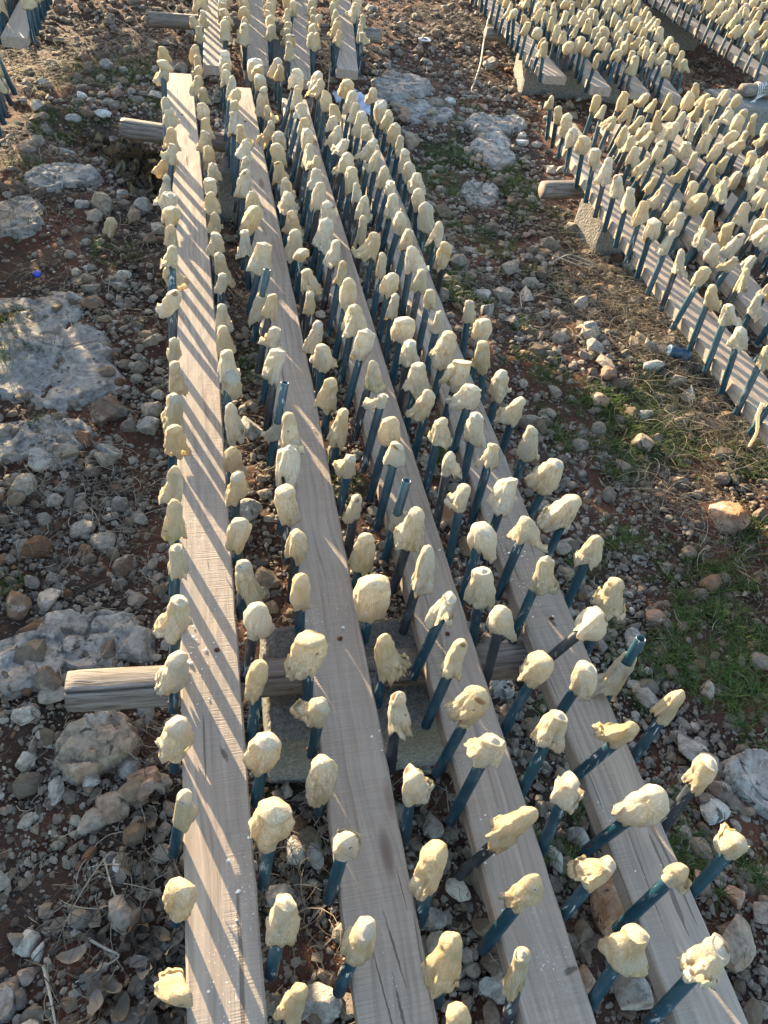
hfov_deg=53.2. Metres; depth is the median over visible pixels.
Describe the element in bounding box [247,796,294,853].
squash skin
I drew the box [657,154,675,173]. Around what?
squash skin
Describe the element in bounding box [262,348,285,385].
squash skin
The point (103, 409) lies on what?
rock
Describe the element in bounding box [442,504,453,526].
rock
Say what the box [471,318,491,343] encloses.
squash skin
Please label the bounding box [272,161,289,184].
squash skin
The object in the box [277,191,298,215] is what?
squash skin
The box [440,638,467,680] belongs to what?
squash skin
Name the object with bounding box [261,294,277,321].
squash skin
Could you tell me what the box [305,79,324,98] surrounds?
squash skin
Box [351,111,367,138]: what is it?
squash skin
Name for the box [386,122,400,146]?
squash skin
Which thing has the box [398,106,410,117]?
rock
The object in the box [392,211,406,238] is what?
squash skin
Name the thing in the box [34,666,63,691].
rock
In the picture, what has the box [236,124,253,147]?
squash skin
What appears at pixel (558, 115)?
squash skin
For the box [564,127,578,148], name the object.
squash skin
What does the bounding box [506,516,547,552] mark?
squash skin
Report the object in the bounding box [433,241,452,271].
squash skin
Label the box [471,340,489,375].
squash skin
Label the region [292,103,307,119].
squash skin
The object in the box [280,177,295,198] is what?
squash skin
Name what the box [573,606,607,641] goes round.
squash skin
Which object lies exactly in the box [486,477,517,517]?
squash skin
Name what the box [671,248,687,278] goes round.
squash skin
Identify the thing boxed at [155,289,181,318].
squash skin
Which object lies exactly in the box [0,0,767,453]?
scree
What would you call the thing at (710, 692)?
rock
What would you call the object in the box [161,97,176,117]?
squash skin
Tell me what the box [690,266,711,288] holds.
squash skin
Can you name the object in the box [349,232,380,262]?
squash skin
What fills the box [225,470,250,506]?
squash skin
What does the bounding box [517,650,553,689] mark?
squash skin
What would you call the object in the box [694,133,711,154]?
squash skin
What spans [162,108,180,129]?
squash skin
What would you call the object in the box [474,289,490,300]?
rock
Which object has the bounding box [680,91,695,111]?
squash skin
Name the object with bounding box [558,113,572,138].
squash skin
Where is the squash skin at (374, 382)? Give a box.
[365,360,385,393]
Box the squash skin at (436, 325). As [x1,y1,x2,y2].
[430,310,443,333]
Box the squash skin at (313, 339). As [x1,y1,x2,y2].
[301,320,322,355]
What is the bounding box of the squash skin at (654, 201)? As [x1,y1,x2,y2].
[646,184,666,209]
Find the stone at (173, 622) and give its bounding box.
[153,594,192,644]
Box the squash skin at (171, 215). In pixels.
[161,206,180,226]
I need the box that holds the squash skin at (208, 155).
[203,145,215,172]
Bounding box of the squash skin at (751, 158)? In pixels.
[743,150,757,169]
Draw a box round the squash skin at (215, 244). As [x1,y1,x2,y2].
[205,232,224,256]
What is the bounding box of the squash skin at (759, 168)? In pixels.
[747,158,767,182]
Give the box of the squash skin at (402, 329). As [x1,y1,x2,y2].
[390,316,414,345]
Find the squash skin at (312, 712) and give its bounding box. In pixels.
[289,697,329,728]
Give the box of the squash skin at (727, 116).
[719,106,734,125]
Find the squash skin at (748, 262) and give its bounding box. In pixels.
[740,255,756,270]
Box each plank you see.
[0,0,52,48]
[0,59,16,146]
[160,65,285,1023]
[193,0,227,75]
[220,81,444,1023]
[243,0,272,74]
[273,81,619,1023]
[285,0,315,88]
[328,0,362,79]
[338,98,747,1023]
[471,0,568,84]
[517,0,616,96]
[545,108,767,446]
[552,0,650,99]
[589,0,682,104]
[600,106,767,345]
[644,0,767,82]
[649,108,767,271]
[673,0,767,64]
[683,105,767,210]
[700,0,767,42]
[725,0,767,24]
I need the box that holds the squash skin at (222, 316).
[215,303,233,332]
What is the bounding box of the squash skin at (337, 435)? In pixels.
[326,408,348,450]
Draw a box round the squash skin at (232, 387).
[221,370,241,400]
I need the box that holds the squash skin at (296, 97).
[290,85,302,111]
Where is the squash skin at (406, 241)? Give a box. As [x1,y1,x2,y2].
[398,228,413,251]
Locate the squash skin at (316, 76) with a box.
[307,71,322,89]
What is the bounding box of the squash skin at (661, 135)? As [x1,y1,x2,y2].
[655,122,671,143]
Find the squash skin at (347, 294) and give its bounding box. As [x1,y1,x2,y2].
[339,277,356,312]
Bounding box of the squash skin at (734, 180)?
[727,171,742,191]
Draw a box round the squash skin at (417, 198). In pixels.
[411,188,424,212]
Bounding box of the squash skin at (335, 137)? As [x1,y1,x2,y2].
[324,125,342,148]
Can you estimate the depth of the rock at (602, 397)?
2.87 m
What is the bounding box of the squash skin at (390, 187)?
[384,180,395,196]
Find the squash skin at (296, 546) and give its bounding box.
[284,528,307,565]
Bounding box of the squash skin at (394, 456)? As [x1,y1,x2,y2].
[383,441,404,467]
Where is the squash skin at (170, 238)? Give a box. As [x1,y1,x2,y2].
[163,224,178,247]
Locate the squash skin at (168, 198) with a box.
[159,191,177,210]
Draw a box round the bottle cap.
[33,271,40,277]
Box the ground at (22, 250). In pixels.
[0,0,767,1023]
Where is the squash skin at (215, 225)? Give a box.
[206,212,223,233]
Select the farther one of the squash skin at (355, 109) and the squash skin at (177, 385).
the squash skin at (355, 109)
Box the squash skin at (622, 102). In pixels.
[614,91,629,111]
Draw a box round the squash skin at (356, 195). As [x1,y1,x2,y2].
[351,182,361,203]
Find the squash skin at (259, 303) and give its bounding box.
[248,292,266,327]
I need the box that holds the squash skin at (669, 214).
[659,200,680,223]
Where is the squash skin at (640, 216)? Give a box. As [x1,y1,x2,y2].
[630,201,649,226]
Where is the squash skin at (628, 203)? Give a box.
[620,187,635,216]
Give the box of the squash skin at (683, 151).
[674,141,691,160]
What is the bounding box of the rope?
[708,82,767,132]
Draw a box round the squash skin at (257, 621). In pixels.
[243,602,274,640]
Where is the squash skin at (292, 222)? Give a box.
[281,210,303,236]
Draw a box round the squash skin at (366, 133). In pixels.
[360,124,371,142]
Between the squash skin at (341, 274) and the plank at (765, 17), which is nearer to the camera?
the squash skin at (341, 274)
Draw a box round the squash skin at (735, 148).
[727,140,745,155]
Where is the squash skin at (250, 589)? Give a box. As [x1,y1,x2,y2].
[235,559,266,606]
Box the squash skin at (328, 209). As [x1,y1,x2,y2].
[321,200,335,223]
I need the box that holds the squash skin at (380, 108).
[373,100,386,124]
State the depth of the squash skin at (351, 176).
2.78 m
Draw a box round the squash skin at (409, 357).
[399,339,419,367]
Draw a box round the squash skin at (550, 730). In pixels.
[529,709,567,753]
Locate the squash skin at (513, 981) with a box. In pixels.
[502,946,530,1002]
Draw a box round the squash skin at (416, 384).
[402,362,431,400]
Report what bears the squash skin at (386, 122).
on the plank at (664, 916)
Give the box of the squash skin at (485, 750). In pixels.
[464,733,505,768]
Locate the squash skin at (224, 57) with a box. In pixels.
[219,50,231,72]
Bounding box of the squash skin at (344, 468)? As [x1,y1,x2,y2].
[332,454,355,478]
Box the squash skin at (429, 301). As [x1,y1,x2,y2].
[423,289,435,310]
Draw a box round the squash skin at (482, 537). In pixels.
[467,521,496,563]
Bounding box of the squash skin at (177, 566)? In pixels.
[167,543,188,580]
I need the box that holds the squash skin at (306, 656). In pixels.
[284,630,327,681]
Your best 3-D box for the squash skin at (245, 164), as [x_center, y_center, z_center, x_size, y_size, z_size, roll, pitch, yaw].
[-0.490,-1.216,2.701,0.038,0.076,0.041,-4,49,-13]
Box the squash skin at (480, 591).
[463,566,495,609]
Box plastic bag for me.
[332,89,378,114]
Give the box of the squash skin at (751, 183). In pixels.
[744,172,757,200]
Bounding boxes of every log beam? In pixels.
[64,642,527,711]
[119,118,393,173]
[148,11,381,43]
[484,27,652,51]
[538,179,743,198]
[737,83,767,97]
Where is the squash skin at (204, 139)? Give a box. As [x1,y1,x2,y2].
[196,130,211,152]
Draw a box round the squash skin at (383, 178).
[374,166,389,188]
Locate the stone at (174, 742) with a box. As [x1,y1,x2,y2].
[155,715,193,763]
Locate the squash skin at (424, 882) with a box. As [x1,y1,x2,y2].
[407,839,447,901]
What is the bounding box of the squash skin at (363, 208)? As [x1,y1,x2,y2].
[354,195,372,222]
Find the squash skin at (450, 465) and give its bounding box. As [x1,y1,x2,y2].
[441,451,461,479]
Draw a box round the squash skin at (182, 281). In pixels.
[162,267,188,290]
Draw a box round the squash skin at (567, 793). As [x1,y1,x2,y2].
[549,771,583,814]
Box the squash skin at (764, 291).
[755,284,767,303]
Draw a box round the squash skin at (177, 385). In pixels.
[169,361,188,396]
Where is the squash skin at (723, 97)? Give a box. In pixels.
[716,89,730,106]
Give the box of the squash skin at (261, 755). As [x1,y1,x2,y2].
[242,731,281,777]
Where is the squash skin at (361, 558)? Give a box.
[347,532,374,576]
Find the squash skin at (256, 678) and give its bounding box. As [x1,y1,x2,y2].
[244,659,268,704]
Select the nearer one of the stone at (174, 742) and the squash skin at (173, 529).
the stone at (174, 742)
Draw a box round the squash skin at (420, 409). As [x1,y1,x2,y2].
[404,389,435,421]
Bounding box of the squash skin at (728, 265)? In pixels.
[715,256,738,272]
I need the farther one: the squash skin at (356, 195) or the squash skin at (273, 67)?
the squash skin at (273, 67)
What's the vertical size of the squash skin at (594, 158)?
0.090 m
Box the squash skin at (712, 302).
[703,284,721,312]
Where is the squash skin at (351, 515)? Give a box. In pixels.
[342,494,361,523]
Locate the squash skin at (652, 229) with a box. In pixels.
[642,217,661,242]
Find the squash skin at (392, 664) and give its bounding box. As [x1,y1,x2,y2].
[374,633,411,687]
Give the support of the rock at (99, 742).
on the ground at (22, 250)
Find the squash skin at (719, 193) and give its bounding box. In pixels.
[709,180,727,204]
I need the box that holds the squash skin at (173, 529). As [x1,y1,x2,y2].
[161,499,187,545]
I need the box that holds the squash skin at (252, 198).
[245,191,262,210]
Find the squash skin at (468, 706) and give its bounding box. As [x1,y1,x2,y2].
[443,685,489,730]
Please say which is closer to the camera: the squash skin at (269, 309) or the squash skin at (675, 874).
the squash skin at (675, 874)
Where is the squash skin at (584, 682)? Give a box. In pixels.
[569,660,597,701]
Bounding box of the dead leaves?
[56,782,186,1023]
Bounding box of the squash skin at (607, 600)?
[590,577,625,620]
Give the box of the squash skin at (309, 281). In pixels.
[301,268,321,295]
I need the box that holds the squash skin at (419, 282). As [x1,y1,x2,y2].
[409,269,426,294]
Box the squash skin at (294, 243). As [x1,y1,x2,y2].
[284,229,305,263]
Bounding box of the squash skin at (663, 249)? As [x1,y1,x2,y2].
[655,230,675,255]
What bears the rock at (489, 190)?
on the ground at (22, 250)
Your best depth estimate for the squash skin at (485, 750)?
1.35 m
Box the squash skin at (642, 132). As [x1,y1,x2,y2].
[635,123,649,139]
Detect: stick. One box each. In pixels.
[42,965,56,1023]
[75,938,119,982]
[103,857,143,939]
[462,18,488,96]
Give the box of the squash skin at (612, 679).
[591,651,636,697]
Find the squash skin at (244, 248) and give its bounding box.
[235,229,251,259]
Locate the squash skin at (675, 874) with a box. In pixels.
[661,862,691,894]
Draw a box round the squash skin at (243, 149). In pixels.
[235,139,252,161]
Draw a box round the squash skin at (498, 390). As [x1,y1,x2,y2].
[488,369,511,403]
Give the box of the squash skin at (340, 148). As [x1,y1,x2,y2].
[330,139,349,156]
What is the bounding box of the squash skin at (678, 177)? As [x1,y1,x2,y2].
[667,166,687,183]
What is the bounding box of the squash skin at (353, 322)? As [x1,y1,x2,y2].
[340,304,367,337]
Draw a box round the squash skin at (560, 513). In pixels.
[536,494,581,532]
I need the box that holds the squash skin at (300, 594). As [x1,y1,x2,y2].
[290,573,310,611]
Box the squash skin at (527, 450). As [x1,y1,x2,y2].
[515,425,539,463]
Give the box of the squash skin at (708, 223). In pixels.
[698,210,714,237]
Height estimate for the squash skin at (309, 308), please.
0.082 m
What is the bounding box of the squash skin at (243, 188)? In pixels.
[233,169,251,198]
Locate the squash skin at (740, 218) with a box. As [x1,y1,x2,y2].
[731,202,750,229]
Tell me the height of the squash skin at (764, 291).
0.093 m
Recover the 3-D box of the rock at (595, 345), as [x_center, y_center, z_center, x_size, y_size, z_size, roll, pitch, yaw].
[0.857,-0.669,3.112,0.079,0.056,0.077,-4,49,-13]
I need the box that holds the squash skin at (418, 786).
[402,763,434,807]
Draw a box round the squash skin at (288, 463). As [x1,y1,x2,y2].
[275,445,299,487]
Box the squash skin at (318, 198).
[309,182,325,212]
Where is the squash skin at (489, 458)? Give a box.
[474,443,499,473]
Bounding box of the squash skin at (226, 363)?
[217,349,240,383]
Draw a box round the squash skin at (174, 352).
[166,337,181,362]
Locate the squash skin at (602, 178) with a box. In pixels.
[593,157,613,186]
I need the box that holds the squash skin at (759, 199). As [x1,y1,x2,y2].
[750,188,767,211]
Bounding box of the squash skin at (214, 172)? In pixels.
[208,162,222,181]
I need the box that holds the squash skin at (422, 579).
[411,545,434,598]
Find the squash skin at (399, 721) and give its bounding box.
[387,691,412,740]
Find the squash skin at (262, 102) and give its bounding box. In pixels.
[255,86,268,118]
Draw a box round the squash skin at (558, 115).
[553,106,562,126]
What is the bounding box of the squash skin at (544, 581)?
[528,555,558,595]
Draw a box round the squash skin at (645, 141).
[634,131,654,149]
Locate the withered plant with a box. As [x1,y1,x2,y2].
[56,124,202,198]
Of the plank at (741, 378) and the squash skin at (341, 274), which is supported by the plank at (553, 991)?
the squash skin at (341, 274)
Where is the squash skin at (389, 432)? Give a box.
[378,416,400,446]
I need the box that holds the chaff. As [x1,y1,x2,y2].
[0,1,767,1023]
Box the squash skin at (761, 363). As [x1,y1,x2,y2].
[755,345,767,372]
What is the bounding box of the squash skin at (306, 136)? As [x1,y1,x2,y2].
[301,128,313,151]
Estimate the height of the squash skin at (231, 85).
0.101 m
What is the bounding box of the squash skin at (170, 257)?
[160,245,177,270]
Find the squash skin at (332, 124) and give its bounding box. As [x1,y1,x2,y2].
[325,115,337,131]
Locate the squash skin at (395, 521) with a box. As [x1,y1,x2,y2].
[388,509,403,531]
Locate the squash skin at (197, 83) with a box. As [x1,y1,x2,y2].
[189,75,203,96]
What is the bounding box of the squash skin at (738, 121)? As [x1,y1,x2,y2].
[727,114,744,132]
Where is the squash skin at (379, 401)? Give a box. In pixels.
[361,393,387,410]
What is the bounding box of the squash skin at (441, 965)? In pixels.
[420,931,462,999]
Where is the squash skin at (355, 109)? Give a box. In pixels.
[346,102,360,124]
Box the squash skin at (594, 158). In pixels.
[588,148,601,170]
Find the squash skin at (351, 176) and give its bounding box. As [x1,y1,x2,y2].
[345,166,358,195]
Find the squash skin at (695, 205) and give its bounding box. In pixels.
[684,193,707,217]
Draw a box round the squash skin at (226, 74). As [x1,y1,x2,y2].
[220,69,230,87]
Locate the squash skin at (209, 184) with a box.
[203,177,217,194]
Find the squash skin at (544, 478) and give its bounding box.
[524,458,563,495]
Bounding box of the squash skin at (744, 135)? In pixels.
[738,130,748,149]
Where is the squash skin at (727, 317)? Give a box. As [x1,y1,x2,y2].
[718,304,741,326]
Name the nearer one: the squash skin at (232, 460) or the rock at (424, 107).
the squash skin at (232, 460)
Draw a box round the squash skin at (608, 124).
[598,116,616,131]
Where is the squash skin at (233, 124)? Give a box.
[227,111,239,136]
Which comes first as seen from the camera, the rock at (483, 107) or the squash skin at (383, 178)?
the squash skin at (383, 178)
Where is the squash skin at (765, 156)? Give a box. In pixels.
[757,151,767,166]
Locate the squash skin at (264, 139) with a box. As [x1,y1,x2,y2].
[256,120,274,149]
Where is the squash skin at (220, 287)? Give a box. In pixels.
[214,273,226,294]
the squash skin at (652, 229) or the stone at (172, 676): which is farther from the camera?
the squash skin at (652, 229)
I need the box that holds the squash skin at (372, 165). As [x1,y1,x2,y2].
[365,150,380,173]
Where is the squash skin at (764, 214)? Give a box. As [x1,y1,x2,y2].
[758,202,767,218]
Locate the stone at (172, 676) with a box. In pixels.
[154,650,189,696]
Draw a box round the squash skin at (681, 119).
[674,111,685,132]
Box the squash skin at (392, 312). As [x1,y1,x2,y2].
[384,293,399,319]
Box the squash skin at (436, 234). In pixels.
[424,221,443,247]
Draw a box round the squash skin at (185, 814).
[173,789,198,833]
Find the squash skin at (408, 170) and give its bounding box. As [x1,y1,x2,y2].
[402,162,414,183]
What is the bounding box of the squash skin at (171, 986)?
[154,967,192,1007]
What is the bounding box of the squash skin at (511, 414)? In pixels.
[493,396,525,427]
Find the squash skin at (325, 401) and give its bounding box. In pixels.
[311,377,337,415]
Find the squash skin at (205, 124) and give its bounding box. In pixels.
[201,118,215,140]
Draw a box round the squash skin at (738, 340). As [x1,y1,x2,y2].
[725,326,747,352]
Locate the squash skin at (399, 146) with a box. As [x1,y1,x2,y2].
[395,135,403,158]
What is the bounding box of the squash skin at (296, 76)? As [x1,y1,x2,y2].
[288,68,303,90]
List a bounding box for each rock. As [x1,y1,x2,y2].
[0,195,44,238]
[0,291,125,410]
[0,415,95,469]
[0,609,155,697]
[0,984,17,1023]
[6,590,31,620]
[10,706,40,725]
[12,928,41,956]
[15,751,36,772]
[17,966,35,986]
[22,139,37,147]
[23,162,103,191]
[28,447,52,471]
[31,941,44,962]
[33,78,46,86]
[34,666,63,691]
[37,588,61,611]
[43,58,58,66]
[47,443,78,457]
[48,776,64,805]
[52,710,143,786]
[60,148,75,153]
[65,114,81,121]
[69,72,80,79]
[75,200,89,208]
[77,91,86,98]
[80,295,103,308]
[82,774,100,787]
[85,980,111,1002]
[89,395,120,424]
[90,191,113,215]
[93,109,111,117]
[95,791,129,823]
[97,443,122,459]
[99,58,113,69]
[101,639,115,659]
[102,217,117,238]
[108,87,122,97]
[108,281,128,287]
[111,496,128,511]
[111,554,133,576]
[112,859,120,872]
[116,189,129,195]
[117,270,131,278]
[118,67,127,73]
[118,755,140,780]
[126,765,160,801]
[133,197,151,214]
[136,416,159,434]
[137,707,154,724]
[240,498,262,521]
[241,416,262,440]
[262,586,269,602]
[265,883,294,907]
[287,835,304,864]
[302,981,341,1023]
[305,842,323,868]
[371,72,432,102]
[392,98,455,123]
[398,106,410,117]
[404,131,419,147]
[422,813,443,838]
[428,907,446,931]
[439,518,445,528]
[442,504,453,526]
[444,97,455,105]
[445,878,470,901]
[460,180,498,207]
[464,112,527,136]
[470,130,516,169]
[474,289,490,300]
[478,103,487,110]
[479,976,505,1004]
[480,303,493,317]
[483,56,497,69]
[488,680,514,699]
[504,314,519,328]
[516,139,528,145]
[546,845,562,872]
[566,827,589,850]
[574,295,588,311]
[575,324,583,330]
[579,964,595,994]
[584,320,599,331]
[586,338,603,353]
[590,877,624,934]
[593,392,608,408]
[601,365,616,379]
[613,974,653,1010]
[625,627,642,653]
[631,433,654,451]
[639,410,653,421]
[643,338,657,353]
[643,360,664,371]
[646,609,666,625]
[677,733,708,760]
[679,385,696,404]
[694,869,710,895]
[699,680,714,699]
[700,798,730,824]
[708,501,750,534]
[708,780,732,802]
[709,753,718,766]
[722,748,767,819]
[722,914,755,971]
[724,885,744,908]
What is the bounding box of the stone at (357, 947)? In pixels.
[340,916,375,966]
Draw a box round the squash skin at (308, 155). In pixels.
[301,143,314,170]
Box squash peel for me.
[748,402,764,446]
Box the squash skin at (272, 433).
[259,420,281,443]
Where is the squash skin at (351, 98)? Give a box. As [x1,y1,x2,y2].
[342,90,356,114]
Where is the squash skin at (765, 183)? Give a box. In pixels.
[761,172,767,190]
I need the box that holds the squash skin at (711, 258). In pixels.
[702,243,719,267]
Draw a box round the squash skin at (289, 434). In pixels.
[280,412,303,452]
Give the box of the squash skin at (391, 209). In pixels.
[383,193,400,220]
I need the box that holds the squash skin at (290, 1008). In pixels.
[272,982,308,1023]
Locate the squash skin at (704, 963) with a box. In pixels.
[677,933,730,990]
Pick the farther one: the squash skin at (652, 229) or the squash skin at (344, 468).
the squash skin at (652, 229)
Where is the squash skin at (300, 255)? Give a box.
[292,248,308,262]
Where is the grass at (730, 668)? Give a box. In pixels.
[0,48,767,912]
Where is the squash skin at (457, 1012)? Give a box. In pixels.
[446,1001,471,1023]
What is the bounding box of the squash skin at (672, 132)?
[663,121,679,141]
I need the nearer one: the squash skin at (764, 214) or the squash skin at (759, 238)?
the squash skin at (759, 238)
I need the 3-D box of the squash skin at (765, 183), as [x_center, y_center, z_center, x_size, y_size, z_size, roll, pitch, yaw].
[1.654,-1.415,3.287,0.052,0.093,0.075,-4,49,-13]
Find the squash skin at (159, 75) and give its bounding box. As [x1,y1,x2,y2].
[152,70,168,85]
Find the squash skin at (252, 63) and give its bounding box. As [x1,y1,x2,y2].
[247,58,263,80]
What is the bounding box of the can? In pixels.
[665,344,690,361]
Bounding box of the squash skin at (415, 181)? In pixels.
[407,173,425,194]
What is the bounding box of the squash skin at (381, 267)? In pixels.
[376,252,386,279]
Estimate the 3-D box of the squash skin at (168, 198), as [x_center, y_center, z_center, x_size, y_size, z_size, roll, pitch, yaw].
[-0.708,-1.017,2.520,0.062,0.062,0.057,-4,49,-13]
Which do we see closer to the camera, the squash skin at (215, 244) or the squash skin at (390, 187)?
the squash skin at (215, 244)
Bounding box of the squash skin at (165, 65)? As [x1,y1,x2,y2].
[157,59,173,72]
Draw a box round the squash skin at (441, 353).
[428,330,456,370]
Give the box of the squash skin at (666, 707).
[649,689,685,726]
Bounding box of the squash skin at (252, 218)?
[239,205,263,235]
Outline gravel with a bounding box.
[0,0,767,1023]
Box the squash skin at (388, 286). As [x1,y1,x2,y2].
[379,272,398,298]
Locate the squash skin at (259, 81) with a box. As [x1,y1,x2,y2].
[254,74,266,91]
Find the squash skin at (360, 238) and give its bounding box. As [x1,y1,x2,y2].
[353,215,367,248]
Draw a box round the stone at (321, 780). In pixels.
[305,754,337,808]
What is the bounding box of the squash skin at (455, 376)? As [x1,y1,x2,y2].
[438,359,471,393]
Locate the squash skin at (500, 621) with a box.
[486,605,516,642]
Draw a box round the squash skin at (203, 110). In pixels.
[197,103,209,120]
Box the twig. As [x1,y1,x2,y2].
[549,253,601,276]
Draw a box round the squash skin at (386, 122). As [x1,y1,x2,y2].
[379,110,393,134]
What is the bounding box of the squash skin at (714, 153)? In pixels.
[705,142,724,162]
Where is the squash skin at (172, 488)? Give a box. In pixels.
[158,465,183,504]
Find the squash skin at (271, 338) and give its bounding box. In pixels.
[258,326,280,348]
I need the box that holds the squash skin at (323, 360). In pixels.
[309,343,337,373]
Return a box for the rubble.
[0,307,767,1023]
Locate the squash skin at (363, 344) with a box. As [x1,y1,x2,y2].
[349,328,375,362]
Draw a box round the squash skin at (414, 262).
[405,246,429,274]
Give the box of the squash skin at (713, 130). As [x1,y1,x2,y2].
[704,119,719,139]
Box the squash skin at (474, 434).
[464,412,486,449]
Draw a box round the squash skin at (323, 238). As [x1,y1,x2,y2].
[311,218,333,254]
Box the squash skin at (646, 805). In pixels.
[611,784,669,827]
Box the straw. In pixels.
[0,0,767,1023]
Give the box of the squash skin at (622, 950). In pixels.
[597,923,649,977]
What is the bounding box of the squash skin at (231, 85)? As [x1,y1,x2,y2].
[226,75,235,98]
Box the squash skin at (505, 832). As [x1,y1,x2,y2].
[485,806,538,854]
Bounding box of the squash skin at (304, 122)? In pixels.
[296,117,309,135]
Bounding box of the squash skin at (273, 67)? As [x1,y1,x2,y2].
[267,57,282,77]
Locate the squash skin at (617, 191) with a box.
[608,174,624,198]
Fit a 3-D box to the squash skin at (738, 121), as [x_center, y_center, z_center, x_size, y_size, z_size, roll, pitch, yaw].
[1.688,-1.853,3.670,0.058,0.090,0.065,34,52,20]
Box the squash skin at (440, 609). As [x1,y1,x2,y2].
[425,591,456,629]
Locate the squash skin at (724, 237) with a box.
[716,222,734,249]
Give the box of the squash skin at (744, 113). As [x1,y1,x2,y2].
[738,109,748,118]
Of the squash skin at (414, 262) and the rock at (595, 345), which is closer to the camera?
the squash skin at (414, 262)
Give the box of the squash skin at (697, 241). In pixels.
[690,227,706,251]
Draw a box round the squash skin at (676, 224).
[665,212,685,237]
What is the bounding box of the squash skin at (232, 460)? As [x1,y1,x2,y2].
[223,446,247,477]
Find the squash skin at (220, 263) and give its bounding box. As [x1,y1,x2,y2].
[214,252,235,287]
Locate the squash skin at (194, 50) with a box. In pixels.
[189,44,200,64]
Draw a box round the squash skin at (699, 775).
[681,753,717,796]
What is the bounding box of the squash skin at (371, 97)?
[364,87,377,104]
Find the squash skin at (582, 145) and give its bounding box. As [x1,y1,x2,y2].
[574,135,590,155]
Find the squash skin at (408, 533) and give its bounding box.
[392,506,424,552]
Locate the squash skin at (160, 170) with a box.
[151,156,176,179]
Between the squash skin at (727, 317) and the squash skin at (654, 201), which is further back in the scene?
the squash skin at (654, 201)
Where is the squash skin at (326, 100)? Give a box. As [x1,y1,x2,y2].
[320,90,332,112]
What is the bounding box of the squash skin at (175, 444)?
[163,424,191,459]
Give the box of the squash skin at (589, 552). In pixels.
[573,535,603,570]
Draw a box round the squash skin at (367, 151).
[354,138,377,161]
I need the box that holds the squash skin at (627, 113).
[617,104,633,127]
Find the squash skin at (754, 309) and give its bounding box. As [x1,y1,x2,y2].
[746,293,762,322]
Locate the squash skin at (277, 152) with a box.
[270,143,286,167]
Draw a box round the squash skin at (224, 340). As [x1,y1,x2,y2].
[216,325,236,357]
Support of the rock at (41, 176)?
on the ground at (22, 250)
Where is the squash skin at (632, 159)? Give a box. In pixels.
[624,146,639,166]
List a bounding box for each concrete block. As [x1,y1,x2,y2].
[218,153,333,226]
[241,39,287,84]
[259,618,443,783]
[513,48,619,103]
[574,199,702,257]
[633,0,698,50]
[702,89,767,135]
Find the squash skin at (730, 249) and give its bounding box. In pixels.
[720,233,745,259]
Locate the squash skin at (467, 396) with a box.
[445,384,481,412]
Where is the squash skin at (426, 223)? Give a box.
[417,201,435,233]
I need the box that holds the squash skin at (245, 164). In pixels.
[240,156,250,176]
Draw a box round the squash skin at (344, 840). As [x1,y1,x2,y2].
[333,828,360,861]
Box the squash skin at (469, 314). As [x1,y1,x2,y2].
[462,300,475,323]
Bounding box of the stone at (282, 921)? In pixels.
[265,893,300,947]
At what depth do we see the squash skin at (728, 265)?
2.71 m
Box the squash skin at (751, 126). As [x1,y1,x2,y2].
[745,114,757,138]
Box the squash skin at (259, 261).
[245,242,272,277]
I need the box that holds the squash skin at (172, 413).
[161,392,183,434]
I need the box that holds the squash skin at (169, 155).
[160,143,176,165]
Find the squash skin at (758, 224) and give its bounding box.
[749,218,767,236]
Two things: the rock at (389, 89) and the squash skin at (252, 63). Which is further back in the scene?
the rock at (389, 89)
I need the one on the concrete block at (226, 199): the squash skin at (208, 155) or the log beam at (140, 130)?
the log beam at (140, 130)
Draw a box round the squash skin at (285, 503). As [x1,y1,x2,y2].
[274,484,300,526]
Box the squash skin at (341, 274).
[331,260,346,286]
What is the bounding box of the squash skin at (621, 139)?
[614,126,627,148]
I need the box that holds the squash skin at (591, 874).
[567,854,615,892]
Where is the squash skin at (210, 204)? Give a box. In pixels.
[202,191,221,214]
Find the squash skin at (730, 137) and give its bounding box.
[721,130,739,148]
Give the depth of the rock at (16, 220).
3.18 m
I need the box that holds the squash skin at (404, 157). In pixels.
[397,148,415,173]
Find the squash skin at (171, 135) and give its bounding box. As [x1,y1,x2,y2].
[162,127,181,152]
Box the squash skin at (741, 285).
[732,268,749,295]
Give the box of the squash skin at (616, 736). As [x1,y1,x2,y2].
[591,721,639,748]
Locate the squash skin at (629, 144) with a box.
[620,135,635,154]
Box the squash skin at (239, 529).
[225,517,251,554]
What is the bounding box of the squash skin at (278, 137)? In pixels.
[272,131,286,149]
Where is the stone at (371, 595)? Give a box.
[353,574,390,623]
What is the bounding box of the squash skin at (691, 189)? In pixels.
[681,181,698,202]
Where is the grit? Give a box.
[0,0,767,1023]
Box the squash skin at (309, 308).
[302,290,314,316]
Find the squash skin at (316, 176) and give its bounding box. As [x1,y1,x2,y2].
[305,168,321,190]
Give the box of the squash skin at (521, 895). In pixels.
[499,873,543,913]
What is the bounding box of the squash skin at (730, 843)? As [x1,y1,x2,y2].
[713,822,749,860]
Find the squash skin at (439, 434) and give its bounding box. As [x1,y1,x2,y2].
[427,417,452,450]
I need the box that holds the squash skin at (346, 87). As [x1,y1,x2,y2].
[337,79,353,99]
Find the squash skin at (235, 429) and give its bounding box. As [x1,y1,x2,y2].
[224,402,245,446]
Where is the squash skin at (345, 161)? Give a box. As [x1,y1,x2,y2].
[331,152,354,174]
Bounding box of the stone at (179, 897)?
[162,876,197,922]
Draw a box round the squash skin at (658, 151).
[649,140,666,167]
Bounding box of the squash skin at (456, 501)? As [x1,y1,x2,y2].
[444,483,470,512]
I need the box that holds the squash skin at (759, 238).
[748,225,767,250]
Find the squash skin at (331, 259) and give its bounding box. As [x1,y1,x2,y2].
[322,239,340,268]
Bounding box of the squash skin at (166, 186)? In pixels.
[153,174,170,205]
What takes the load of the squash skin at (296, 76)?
on the plank at (553, 991)

